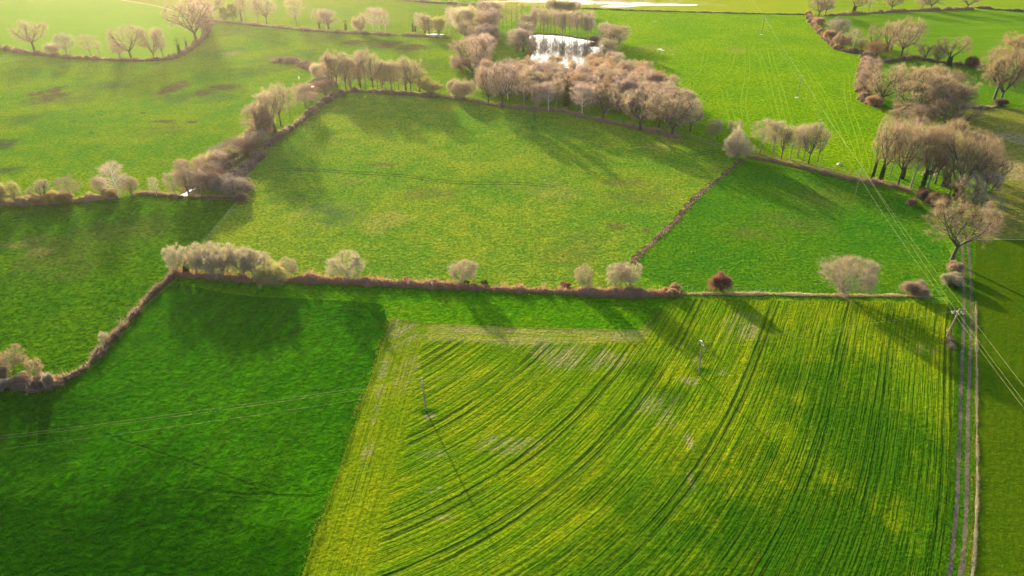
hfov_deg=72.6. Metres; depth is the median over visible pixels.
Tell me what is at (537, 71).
tall tree
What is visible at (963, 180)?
ivy tree
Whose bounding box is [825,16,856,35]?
coppice tree
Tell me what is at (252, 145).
coppice tree
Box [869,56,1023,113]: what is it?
field
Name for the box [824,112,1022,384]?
power wire
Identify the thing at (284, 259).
twiggy tree
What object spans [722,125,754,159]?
willow tree
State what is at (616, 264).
slim tree
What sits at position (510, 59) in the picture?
tall tree
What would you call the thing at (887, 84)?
bare tree
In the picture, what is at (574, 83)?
tall tree
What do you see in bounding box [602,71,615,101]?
coppice tree
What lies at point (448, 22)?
birch tree
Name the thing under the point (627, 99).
bare tree
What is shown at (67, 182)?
tall tree
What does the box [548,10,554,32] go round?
slim tree
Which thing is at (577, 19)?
tall tree
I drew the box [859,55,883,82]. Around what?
coppice tree
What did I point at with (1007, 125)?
rough field
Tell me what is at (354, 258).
twiggy tree
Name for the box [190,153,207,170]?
willow tree
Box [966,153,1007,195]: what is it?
ivy tree
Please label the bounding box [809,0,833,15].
bare tree
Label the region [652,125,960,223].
hedge
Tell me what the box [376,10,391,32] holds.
birch tree
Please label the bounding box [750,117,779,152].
tall tree
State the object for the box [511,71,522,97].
tall tree
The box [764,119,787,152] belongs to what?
tall tree
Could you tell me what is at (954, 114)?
bare tree
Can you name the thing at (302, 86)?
tall tree
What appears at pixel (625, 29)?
coppice tree
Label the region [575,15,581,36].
slim tree
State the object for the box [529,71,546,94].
coppice tree
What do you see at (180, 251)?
twiggy tree
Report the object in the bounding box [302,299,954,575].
striped crop field
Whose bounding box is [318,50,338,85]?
coppice tree
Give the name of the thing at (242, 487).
dark crop field
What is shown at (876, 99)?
bush
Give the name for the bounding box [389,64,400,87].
slim tree
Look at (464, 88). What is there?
bush
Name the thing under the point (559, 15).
slim tree
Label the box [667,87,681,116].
coppice tree
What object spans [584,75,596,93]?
birch tree
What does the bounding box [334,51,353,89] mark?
bare tree
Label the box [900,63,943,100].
bare tree
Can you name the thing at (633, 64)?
coppice tree
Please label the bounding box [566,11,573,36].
slim tree
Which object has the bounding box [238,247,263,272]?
twiggy tree
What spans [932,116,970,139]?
ivy tree
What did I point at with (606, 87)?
coppice tree
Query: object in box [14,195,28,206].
bush
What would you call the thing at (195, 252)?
twiggy tree
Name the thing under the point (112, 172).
birch tree
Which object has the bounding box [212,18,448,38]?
hedge
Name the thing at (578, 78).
coppice tree
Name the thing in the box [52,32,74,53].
tall tree
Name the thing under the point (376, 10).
birch tree
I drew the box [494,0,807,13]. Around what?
wet field
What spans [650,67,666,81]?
coppice tree
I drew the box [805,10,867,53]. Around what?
hedge
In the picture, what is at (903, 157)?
bare tree
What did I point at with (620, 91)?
tall tree
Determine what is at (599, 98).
bare tree
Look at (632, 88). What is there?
tall tree
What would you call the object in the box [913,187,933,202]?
bush
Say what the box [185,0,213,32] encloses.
coppice tree
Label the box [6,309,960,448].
power wire
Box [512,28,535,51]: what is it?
coppice tree
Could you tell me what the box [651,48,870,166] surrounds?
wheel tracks
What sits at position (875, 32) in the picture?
ivy tree
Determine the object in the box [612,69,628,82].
tall tree
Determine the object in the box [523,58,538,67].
coppice tree
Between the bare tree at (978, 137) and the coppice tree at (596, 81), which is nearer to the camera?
the bare tree at (978, 137)
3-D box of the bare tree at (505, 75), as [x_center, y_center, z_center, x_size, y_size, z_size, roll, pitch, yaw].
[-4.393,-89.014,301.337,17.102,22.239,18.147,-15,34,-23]
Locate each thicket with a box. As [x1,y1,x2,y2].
[0,370,65,395]
[186,120,275,187]
[201,167,257,193]
[265,54,312,70]
[292,76,340,91]
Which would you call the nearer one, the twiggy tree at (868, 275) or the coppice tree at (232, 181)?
the twiggy tree at (868, 275)
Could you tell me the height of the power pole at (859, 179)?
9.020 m
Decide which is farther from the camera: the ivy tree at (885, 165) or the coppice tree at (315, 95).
the coppice tree at (315, 95)
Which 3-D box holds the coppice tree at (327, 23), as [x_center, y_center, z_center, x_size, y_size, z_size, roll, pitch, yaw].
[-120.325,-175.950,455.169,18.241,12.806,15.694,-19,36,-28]
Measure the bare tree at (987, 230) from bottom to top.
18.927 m
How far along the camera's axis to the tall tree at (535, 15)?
441.36 m
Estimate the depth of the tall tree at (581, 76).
309.30 m
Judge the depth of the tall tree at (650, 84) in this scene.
294.07 m
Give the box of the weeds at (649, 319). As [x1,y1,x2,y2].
[397,309,657,330]
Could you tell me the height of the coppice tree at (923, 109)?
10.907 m
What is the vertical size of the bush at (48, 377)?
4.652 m
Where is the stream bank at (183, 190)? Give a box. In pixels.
[180,147,260,198]
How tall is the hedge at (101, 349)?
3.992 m
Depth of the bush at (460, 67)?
361.65 m
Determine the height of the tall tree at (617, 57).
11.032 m
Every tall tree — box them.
[51,173,84,202]
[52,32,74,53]
[75,34,98,56]
[88,176,107,192]
[106,40,126,57]
[149,25,165,56]
[160,172,185,197]
[170,158,189,187]
[171,158,203,195]
[189,169,209,193]
[236,0,248,20]
[246,0,264,21]
[252,91,280,133]
[279,87,294,118]
[283,0,306,25]
[291,82,303,110]
[296,82,313,107]
[350,48,373,88]
[374,61,388,89]
[382,58,397,89]
[473,65,480,86]
[473,67,487,91]
[478,59,494,79]
[502,57,512,65]
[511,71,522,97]
[512,68,534,105]
[520,65,534,96]
[530,82,548,107]
[532,9,538,26]
[533,70,545,96]
[547,77,565,108]
[552,11,558,31]
[558,13,566,35]
[568,80,584,109]
[574,12,579,33]
[576,72,588,101]
[582,15,589,36]
[582,82,596,111]
[587,15,595,30]
[589,10,596,35]
[589,70,601,96]
[601,56,616,64]
[602,63,616,70]
[602,67,612,92]
[608,53,626,65]
[611,86,628,110]
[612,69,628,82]
[624,87,647,115]
[632,81,649,110]
[634,88,646,112]
[635,66,648,78]
[642,59,653,75]
[643,68,658,81]
[644,72,662,82]
[644,82,657,102]
[644,83,656,115]
[664,80,676,100]
[665,74,682,91]
[674,87,689,110]
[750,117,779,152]
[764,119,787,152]
[786,126,805,158]
[793,122,809,156]
[796,123,818,162]
[877,118,909,163]
[889,122,915,176]
[900,26,922,55]
[903,125,948,187]
[914,0,931,8]
[921,124,961,187]
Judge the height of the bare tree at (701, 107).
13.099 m
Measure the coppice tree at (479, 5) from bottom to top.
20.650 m
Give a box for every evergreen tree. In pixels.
[218,7,227,19]
[226,3,238,20]
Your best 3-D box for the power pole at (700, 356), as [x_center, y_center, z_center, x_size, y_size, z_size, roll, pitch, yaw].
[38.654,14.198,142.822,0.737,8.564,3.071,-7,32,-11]
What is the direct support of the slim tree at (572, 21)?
on the ground
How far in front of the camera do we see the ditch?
209.33 m
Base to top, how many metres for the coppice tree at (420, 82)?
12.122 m
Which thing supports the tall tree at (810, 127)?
on the pasture
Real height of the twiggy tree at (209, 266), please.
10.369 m
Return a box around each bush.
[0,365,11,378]
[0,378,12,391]
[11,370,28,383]
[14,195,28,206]
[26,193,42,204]
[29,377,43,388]
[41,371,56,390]
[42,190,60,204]
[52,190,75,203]
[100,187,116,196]
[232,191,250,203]
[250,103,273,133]
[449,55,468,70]
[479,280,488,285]
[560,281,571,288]
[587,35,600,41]
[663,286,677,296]
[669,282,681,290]
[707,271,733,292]
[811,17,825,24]
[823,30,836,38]
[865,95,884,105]
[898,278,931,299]
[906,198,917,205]
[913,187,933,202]
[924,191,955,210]
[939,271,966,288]
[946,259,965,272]
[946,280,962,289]
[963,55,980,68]
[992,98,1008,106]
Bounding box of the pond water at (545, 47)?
[529,34,604,67]
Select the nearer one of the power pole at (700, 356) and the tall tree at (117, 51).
the power pole at (700, 356)
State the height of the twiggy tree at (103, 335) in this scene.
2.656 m
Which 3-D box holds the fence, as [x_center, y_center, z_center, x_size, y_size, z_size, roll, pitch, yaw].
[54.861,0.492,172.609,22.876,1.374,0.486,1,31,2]
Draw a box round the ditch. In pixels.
[629,159,742,263]
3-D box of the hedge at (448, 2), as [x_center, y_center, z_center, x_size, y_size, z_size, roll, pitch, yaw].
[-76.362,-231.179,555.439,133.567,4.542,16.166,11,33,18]
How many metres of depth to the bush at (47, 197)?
217.10 m
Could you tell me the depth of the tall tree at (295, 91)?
297.50 m
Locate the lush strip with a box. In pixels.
[175,279,683,329]
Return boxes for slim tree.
[93,41,102,56]
[368,63,382,88]
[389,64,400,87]
[498,3,506,20]
[503,7,511,22]
[506,6,516,29]
[513,8,519,28]
[519,2,524,21]
[541,12,546,27]
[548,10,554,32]
[552,10,557,31]
[555,9,563,25]
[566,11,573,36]
[568,12,576,30]
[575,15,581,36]
[585,16,591,32]
[612,261,630,286]
[710,118,726,139]
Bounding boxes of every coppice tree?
[0,179,23,202]
[115,175,139,193]
[171,167,194,191]
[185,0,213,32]
[193,167,223,191]
[194,154,224,173]
[197,160,224,175]
[198,14,212,32]
[204,149,233,170]
[206,140,245,160]
[206,172,237,194]
[213,144,241,166]
[218,175,246,194]
[221,136,256,155]
[238,99,275,137]
[239,137,262,151]
[240,129,269,148]
[299,91,323,102]
[310,78,337,95]
[317,9,339,28]
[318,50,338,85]
[337,57,356,87]
[346,52,367,87]
[370,58,387,87]
[393,57,415,90]
[405,67,429,91]
[418,14,431,33]
[423,15,433,33]
[455,19,474,36]
[463,24,488,38]
[463,33,495,57]
[463,35,477,53]
[464,47,491,61]
[471,14,498,33]
[471,22,502,39]
[473,32,497,52]
[475,0,496,22]
[478,7,501,32]
[483,0,502,25]
[487,28,500,41]
[495,64,511,88]
[504,26,528,51]
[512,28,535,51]
[514,21,536,36]
[514,61,529,87]
[518,13,537,30]
[521,69,535,99]
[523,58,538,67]
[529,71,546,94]
[541,60,554,72]
[544,69,554,92]
[547,71,565,98]
[564,72,583,100]
[567,60,576,72]
[572,65,584,80]
[588,50,604,64]
[592,77,601,104]
[592,80,613,104]
[595,66,606,83]
[596,22,611,39]
[597,24,625,49]
[597,37,622,54]
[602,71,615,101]
[604,49,615,62]
[610,74,625,97]
[611,22,631,42]
[612,78,624,104]
[615,61,630,70]
[620,76,632,109]
[621,73,637,86]
[627,59,637,72]
[628,79,645,102]
[633,73,647,103]
[649,85,666,120]
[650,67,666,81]
[659,74,676,83]
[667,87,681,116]
[676,85,699,119]
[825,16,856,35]
[855,37,870,49]
[856,69,878,91]
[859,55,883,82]
[860,41,895,56]
[883,106,914,125]
[906,102,942,125]
[918,87,954,119]
[931,44,952,63]
[947,82,978,113]
[986,31,1023,68]
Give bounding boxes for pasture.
[575,9,896,178]
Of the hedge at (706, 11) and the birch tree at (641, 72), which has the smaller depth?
the birch tree at (641, 72)
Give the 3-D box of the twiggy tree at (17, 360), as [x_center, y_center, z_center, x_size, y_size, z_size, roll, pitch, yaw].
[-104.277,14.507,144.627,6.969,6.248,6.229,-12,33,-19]
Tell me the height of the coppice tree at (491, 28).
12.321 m
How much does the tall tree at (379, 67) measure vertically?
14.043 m
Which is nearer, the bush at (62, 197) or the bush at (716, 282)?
the bush at (716, 282)
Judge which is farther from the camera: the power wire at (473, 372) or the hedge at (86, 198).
the hedge at (86, 198)
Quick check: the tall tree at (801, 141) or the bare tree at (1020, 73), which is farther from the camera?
the bare tree at (1020, 73)
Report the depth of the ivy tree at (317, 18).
454.62 m
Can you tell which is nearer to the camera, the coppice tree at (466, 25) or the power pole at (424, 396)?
the power pole at (424, 396)
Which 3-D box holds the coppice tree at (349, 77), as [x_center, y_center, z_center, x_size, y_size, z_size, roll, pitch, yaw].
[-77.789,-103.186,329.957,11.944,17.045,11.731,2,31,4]
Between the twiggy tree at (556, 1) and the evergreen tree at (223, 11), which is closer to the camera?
the evergreen tree at (223, 11)
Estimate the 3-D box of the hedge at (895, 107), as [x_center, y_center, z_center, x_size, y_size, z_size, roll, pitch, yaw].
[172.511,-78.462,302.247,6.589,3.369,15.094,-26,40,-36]
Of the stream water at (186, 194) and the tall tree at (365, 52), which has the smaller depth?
the stream water at (186, 194)
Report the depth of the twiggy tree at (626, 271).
171.58 m
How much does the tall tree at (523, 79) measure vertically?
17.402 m
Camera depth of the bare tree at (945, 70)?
304.35 m
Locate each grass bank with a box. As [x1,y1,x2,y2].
[683,291,932,297]
[969,300,980,575]
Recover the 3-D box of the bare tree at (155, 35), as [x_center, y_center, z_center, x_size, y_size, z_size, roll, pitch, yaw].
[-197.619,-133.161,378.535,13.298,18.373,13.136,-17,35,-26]
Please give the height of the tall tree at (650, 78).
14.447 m
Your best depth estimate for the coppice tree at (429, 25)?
439.86 m
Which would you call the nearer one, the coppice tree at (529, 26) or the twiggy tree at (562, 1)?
the coppice tree at (529, 26)
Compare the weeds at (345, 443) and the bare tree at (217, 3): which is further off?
the bare tree at (217, 3)
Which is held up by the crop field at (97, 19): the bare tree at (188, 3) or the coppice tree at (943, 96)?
the bare tree at (188, 3)
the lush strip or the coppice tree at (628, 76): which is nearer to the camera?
the lush strip
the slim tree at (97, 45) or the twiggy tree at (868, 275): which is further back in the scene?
the slim tree at (97, 45)
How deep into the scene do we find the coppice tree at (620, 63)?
331.72 m
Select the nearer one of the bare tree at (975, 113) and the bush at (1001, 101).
the bare tree at (975, 113)
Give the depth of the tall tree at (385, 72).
324.23 m
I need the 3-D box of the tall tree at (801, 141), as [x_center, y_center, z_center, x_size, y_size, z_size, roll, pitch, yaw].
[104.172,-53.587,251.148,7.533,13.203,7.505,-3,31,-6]
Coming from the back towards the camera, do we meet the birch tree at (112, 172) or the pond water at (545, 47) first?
the pond water at (545, 47)
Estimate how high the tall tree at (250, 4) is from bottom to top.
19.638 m
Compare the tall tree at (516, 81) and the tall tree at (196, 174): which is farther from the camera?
the tall tree at (516, 81)
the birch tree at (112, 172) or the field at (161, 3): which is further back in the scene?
the field at (161, 3)
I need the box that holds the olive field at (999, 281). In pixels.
[974,240,1023,575]
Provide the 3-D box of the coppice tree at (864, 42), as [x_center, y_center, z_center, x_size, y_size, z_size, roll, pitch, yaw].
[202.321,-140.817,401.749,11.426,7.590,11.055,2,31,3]
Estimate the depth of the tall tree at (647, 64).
321.69 m
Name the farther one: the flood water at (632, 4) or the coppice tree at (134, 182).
the flood water at (632, 4)
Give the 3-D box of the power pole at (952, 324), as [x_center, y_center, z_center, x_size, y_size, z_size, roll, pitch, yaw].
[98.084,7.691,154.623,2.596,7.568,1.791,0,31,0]
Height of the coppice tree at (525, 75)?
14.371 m
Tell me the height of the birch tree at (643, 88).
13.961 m
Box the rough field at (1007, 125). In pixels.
[955,109,1023,237]
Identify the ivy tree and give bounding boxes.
[231,0,243,20]
[256,87,279,132]
[311,9,323,28]
[849,0,868,11]
[866,23,884,52]
[871,113,895,177]
[876,116,907,181]
[882,19,903,51]
[900,122,923,178]
[919,119,950,188]
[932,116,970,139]
[934,33,974,66]
[934,136,978,186]
[938,128,1005,199]
[951,175,989,216]
[964,191,995,220]
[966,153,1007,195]
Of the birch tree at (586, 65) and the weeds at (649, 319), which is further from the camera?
the birch tree at (586, 65)
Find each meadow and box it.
[0,24,466,199]
[0,195,235,378]
[177,93,738,289]
[212,0,487,37]
[633,161,950,296]
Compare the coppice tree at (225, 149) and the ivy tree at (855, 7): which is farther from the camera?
the ivy tree at (855, 7)
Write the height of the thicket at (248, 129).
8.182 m
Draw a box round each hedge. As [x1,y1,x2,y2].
[0,21,213,61]
[0,189,120,206]
[54,263,179,383]
[131,190,232,199]
[175,265,683,299]
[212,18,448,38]
[229,86,441,172]
[400,0,493,5]
[441,95,682,138]
[581,6,804,14]
[652,125,960,223]
[745,153,911,191]
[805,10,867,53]
[823,3,974,15]
[852,50,881,106]
[872,54,986,67]
[891,103,921,113]
[967,104,1003,109]
[975,5,1023,11]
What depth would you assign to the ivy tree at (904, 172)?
232.18 m
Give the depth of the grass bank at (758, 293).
171.52 m
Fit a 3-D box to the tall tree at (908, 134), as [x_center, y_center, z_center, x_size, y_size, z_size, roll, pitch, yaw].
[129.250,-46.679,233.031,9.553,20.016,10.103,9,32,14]
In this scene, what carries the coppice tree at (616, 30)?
on the ground
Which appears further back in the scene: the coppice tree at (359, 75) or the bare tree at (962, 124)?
the coppice tree at (359, 75)
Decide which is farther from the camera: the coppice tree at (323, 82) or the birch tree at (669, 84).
the coppice tree at (323, 82)
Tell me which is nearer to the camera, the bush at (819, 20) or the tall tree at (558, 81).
the tall tree at (558, 81)
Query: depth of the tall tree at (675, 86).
290.03 m
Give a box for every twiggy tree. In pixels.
[0,343,25,369]
[24,357,43,376]
[97,332,108,341]
[160,243,186,271]
[175,241,203,273]
[187,245,212,273]
[192,247,222,276]
[200,240,237,278]
[212,247,237,273]
[225,246,254,277]
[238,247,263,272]
[238,250,271,275]
[278,257,298,275]
[324,249,366,280]
[447,259,477,285]
[544,0,555,11]
[550,0,559,9]
[553,1,561,10]
[556,2,566,10]
[560,0,569,11]
[563,1,573,11]
[568,1,575,12]
[571,0,580,10]
[573,262,592,287]
[605,264,627,285]
[622,261,642,284]
[704,118,720,138]
[728,119,744,130]
[816,253,884,301]
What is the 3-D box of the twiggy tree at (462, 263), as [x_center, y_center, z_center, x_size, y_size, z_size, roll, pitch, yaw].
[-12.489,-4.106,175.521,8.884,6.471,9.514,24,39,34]
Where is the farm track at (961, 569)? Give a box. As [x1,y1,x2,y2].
[947,222,972,575]
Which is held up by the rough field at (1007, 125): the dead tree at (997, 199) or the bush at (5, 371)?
the dead tree at (997, 199)
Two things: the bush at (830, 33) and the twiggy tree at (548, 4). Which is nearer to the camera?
the bush at (830, 33)
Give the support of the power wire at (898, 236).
attached to the power pole at (952, 324)
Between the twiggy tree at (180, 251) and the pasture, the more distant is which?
the pasture
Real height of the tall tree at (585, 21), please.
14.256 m
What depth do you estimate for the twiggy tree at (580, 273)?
172.92 m
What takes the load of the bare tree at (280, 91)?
on the meadow at (142, 121)
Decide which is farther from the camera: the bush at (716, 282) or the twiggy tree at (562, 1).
the twiggy tree at (562, 1)
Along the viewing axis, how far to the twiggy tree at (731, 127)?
275.88 m
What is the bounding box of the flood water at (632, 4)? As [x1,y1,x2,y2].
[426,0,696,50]
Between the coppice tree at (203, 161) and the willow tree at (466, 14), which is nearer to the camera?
the coppice tree at (203, 161)
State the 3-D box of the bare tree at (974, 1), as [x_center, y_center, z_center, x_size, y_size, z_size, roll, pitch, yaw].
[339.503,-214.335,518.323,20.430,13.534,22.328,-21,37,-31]
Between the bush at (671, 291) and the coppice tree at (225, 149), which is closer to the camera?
the bush at (671, 291)
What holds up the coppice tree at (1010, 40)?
on the field at (986, 91)
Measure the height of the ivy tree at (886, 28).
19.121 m
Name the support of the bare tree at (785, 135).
on the ground
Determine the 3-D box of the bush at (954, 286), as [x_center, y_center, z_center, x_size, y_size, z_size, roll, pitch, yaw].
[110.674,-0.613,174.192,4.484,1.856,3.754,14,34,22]
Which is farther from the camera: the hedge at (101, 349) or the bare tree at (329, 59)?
the bare tree at (329, 59)
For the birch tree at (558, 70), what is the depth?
322.01 m
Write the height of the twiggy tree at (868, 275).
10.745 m
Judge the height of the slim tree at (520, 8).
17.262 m
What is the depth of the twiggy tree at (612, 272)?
172.29 m
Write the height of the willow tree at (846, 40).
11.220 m
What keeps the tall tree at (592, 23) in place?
on the ground
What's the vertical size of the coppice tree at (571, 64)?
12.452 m
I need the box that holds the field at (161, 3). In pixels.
[127,0,205,10]
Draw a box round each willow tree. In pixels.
[0,183,8,203]
[41,43,59,52]
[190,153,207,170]
[204,151,225,170]
[249,258,288,288]
[309,63,329,77]
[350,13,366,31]
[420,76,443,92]
[431,16,446,32]
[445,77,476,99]
[449,4,476,27]
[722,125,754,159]
[833,32,852,46]
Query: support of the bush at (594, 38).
on the pond bank at (530, 49)
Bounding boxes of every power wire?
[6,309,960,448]
[30,312,950,432]
[751,4,1022,406]
[760,11,1021,398]
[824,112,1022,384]
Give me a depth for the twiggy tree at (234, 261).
176.24 m
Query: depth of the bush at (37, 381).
139.67 m
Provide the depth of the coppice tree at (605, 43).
389.17 m
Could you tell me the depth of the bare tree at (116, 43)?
376.55 m
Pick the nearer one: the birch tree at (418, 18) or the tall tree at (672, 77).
the tall tree at (672, 77)
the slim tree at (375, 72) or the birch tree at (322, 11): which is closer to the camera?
the slim tree at (375, 72)
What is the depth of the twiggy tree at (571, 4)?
503.48 m
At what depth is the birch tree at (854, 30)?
409.47 m
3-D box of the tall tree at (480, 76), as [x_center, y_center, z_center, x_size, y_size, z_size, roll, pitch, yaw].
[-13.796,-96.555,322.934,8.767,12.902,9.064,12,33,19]
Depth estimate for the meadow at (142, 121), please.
320.57 m
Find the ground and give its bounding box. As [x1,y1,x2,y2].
[99,0,1023,560]
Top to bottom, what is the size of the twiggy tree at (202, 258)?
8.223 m
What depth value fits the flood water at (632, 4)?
540.98 m
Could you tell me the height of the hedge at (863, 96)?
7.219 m
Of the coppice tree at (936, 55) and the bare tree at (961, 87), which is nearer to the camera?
the bare tree at (961, 87)
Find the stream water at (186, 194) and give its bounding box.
[181,147,248,197]
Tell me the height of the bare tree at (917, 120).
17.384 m
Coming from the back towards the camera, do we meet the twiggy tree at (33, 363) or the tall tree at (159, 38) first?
the tall tree at (159, 38)
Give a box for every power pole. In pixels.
[422,380,426,410]
[698,340,704,373]
[855,168,866,193]
[946,308,964,336]
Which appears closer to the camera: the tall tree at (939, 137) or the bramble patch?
the bramble patch
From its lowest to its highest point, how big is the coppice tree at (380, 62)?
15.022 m
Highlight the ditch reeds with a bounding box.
[635,160,741,257]
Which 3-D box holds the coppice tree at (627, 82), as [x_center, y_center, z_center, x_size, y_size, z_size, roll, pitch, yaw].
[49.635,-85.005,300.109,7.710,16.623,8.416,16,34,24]
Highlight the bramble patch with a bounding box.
[942,327,956,349]
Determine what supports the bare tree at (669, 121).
on the central meadow at (617, 194)
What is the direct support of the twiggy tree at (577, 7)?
on the ground
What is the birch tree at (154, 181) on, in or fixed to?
on the ground
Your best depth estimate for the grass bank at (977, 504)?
122.13 m
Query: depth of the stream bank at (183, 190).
229.03 m
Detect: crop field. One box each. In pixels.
[0,0,206,58]
[0,279,388,575]
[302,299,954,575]
[808,0,1023,14]
[825,10,1023,67]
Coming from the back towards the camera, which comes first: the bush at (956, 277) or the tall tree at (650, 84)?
the tall tree at (650, 84)
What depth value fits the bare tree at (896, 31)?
400.09 m
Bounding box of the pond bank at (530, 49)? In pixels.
[524,33,609,69]
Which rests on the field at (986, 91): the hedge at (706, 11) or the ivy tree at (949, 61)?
the ivy tree at (949, 61)
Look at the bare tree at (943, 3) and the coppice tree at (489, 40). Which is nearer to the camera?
the coppice tree at (489, 40)
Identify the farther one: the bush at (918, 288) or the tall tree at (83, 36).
the tall tree at (83, 36)
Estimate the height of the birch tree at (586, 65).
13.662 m
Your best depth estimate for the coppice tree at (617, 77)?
304.06 m
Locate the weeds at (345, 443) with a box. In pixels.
[298,317,394,575]
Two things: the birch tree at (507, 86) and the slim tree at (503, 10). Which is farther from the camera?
the slim tree at (503, 10)
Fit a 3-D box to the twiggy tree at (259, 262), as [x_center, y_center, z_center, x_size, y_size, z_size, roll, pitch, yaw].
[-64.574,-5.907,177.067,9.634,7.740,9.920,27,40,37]
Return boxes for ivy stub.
[174,38,180,52]
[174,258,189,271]
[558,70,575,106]
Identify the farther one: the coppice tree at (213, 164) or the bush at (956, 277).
the coppice tree at (213, 164)
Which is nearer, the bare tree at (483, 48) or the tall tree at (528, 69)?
the tall tree at (528, 69)
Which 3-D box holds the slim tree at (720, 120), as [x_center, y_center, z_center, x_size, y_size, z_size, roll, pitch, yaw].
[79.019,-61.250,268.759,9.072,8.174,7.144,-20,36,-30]
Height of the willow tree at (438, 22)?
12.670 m
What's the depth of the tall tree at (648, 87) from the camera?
289.53 m
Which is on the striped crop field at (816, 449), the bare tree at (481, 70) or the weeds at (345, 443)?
the weeds at (345, 443)
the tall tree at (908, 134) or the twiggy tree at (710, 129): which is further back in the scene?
the twiggy tree at (710, 129)
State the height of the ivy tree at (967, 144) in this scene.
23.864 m
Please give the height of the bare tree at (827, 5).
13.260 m
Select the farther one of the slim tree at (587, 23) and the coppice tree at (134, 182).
the slim tree at (587, 23)
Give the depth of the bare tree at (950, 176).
218.03 m
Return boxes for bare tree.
[8,18,48,50]
[23,178,52,200]
[105,23,145,57]
[136,26,159,56]
[158,0,222,39]
[196,0,225,18]
[251,0,275,23]
[260,81,287,125]
[322,49,343,87]
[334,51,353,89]
[357,52,384,87]
[398,54,422,89]
[446,36,492,76]
[474,64,501,104]
[484,58,520,107]
[589,81,621,118]
[618,85,668,130]
[642,89,702,134]
[647,90,676,126]
[682,100,703,130]
[775,124,793,158]
[801,120,826,163]
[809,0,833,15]
[816,128,831,160]
[819,0,835,13]
[865,62,911,104]
[882,0,905,8]
[884,20,905,48]
[884,119,929,185]
[889,16,929,55]
[890,79,941,117]
[891,61,915,97]
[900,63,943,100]
[901,66,962,114]
[902,115,930,155]
[916,43,938,60]
[922,0,945,7]
[922,63,961,95]
[923,196,1006,261]
[925,72,980,115]
[929,117,972,172]
[930,94,973,126]
[930,129,964,183]
[938,159,972,193]
[941,67,976,89]
[949,102,986,122]
[951,128,1008,183]
[957,0,980,6]
[962,132,987,164]
[970,169,1007,205]
[976,41,1023,99]
[976,149,1015,189]
[985,54,1023,97]
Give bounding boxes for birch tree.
[92,160,129,197]
[146,176,158,195]
[317,8,331,28]
[363,6,379,30]
[372,7,385,28]
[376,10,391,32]
[413,12,422,27]
[444,6,454,33]
[499,76,515,99]
[541,81,559,109]
[550,66,564,83]
[565,72,583,100]
[569,81,592,113]
[578,63,590,74]
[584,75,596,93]
[610,50,625,63]
[614,70,629,80]
[629,69,643,80]
[638,80,654,107]
[661,80,674,92]
[848,28,863,46]
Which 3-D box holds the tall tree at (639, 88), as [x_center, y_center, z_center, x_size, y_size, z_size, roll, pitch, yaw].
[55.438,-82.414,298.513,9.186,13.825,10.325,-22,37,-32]
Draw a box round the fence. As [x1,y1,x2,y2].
[687,286,779,292]
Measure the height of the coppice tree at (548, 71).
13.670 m
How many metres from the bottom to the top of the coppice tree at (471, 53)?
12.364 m
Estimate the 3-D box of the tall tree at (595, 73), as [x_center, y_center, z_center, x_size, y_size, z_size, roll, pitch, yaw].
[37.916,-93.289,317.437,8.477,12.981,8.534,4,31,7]
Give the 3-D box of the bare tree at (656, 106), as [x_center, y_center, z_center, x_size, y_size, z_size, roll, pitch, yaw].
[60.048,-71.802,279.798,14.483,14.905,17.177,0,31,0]
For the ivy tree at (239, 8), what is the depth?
478.11 m
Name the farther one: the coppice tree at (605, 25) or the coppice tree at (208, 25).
the coppice tree at (208, 25)
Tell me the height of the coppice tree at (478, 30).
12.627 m
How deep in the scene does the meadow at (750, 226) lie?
198.05 m
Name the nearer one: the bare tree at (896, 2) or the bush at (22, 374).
the bush at (22, 374)
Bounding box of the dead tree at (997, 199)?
[978,193,1011,228]
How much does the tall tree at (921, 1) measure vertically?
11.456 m
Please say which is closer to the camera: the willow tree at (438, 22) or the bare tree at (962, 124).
the bare tree at (962, 124)
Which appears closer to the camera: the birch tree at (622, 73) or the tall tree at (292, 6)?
the birch tree at (622, 73)
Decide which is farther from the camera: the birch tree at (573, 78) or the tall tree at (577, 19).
the tall tree at (577, 19)
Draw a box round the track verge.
[938,241,976,575]
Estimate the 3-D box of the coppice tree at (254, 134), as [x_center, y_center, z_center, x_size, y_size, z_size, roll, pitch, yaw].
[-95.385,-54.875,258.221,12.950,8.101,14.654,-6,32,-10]
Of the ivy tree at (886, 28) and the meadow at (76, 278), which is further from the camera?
the ivy tree at (886, 28)
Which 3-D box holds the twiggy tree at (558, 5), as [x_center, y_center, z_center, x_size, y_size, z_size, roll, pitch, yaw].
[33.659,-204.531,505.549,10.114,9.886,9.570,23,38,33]

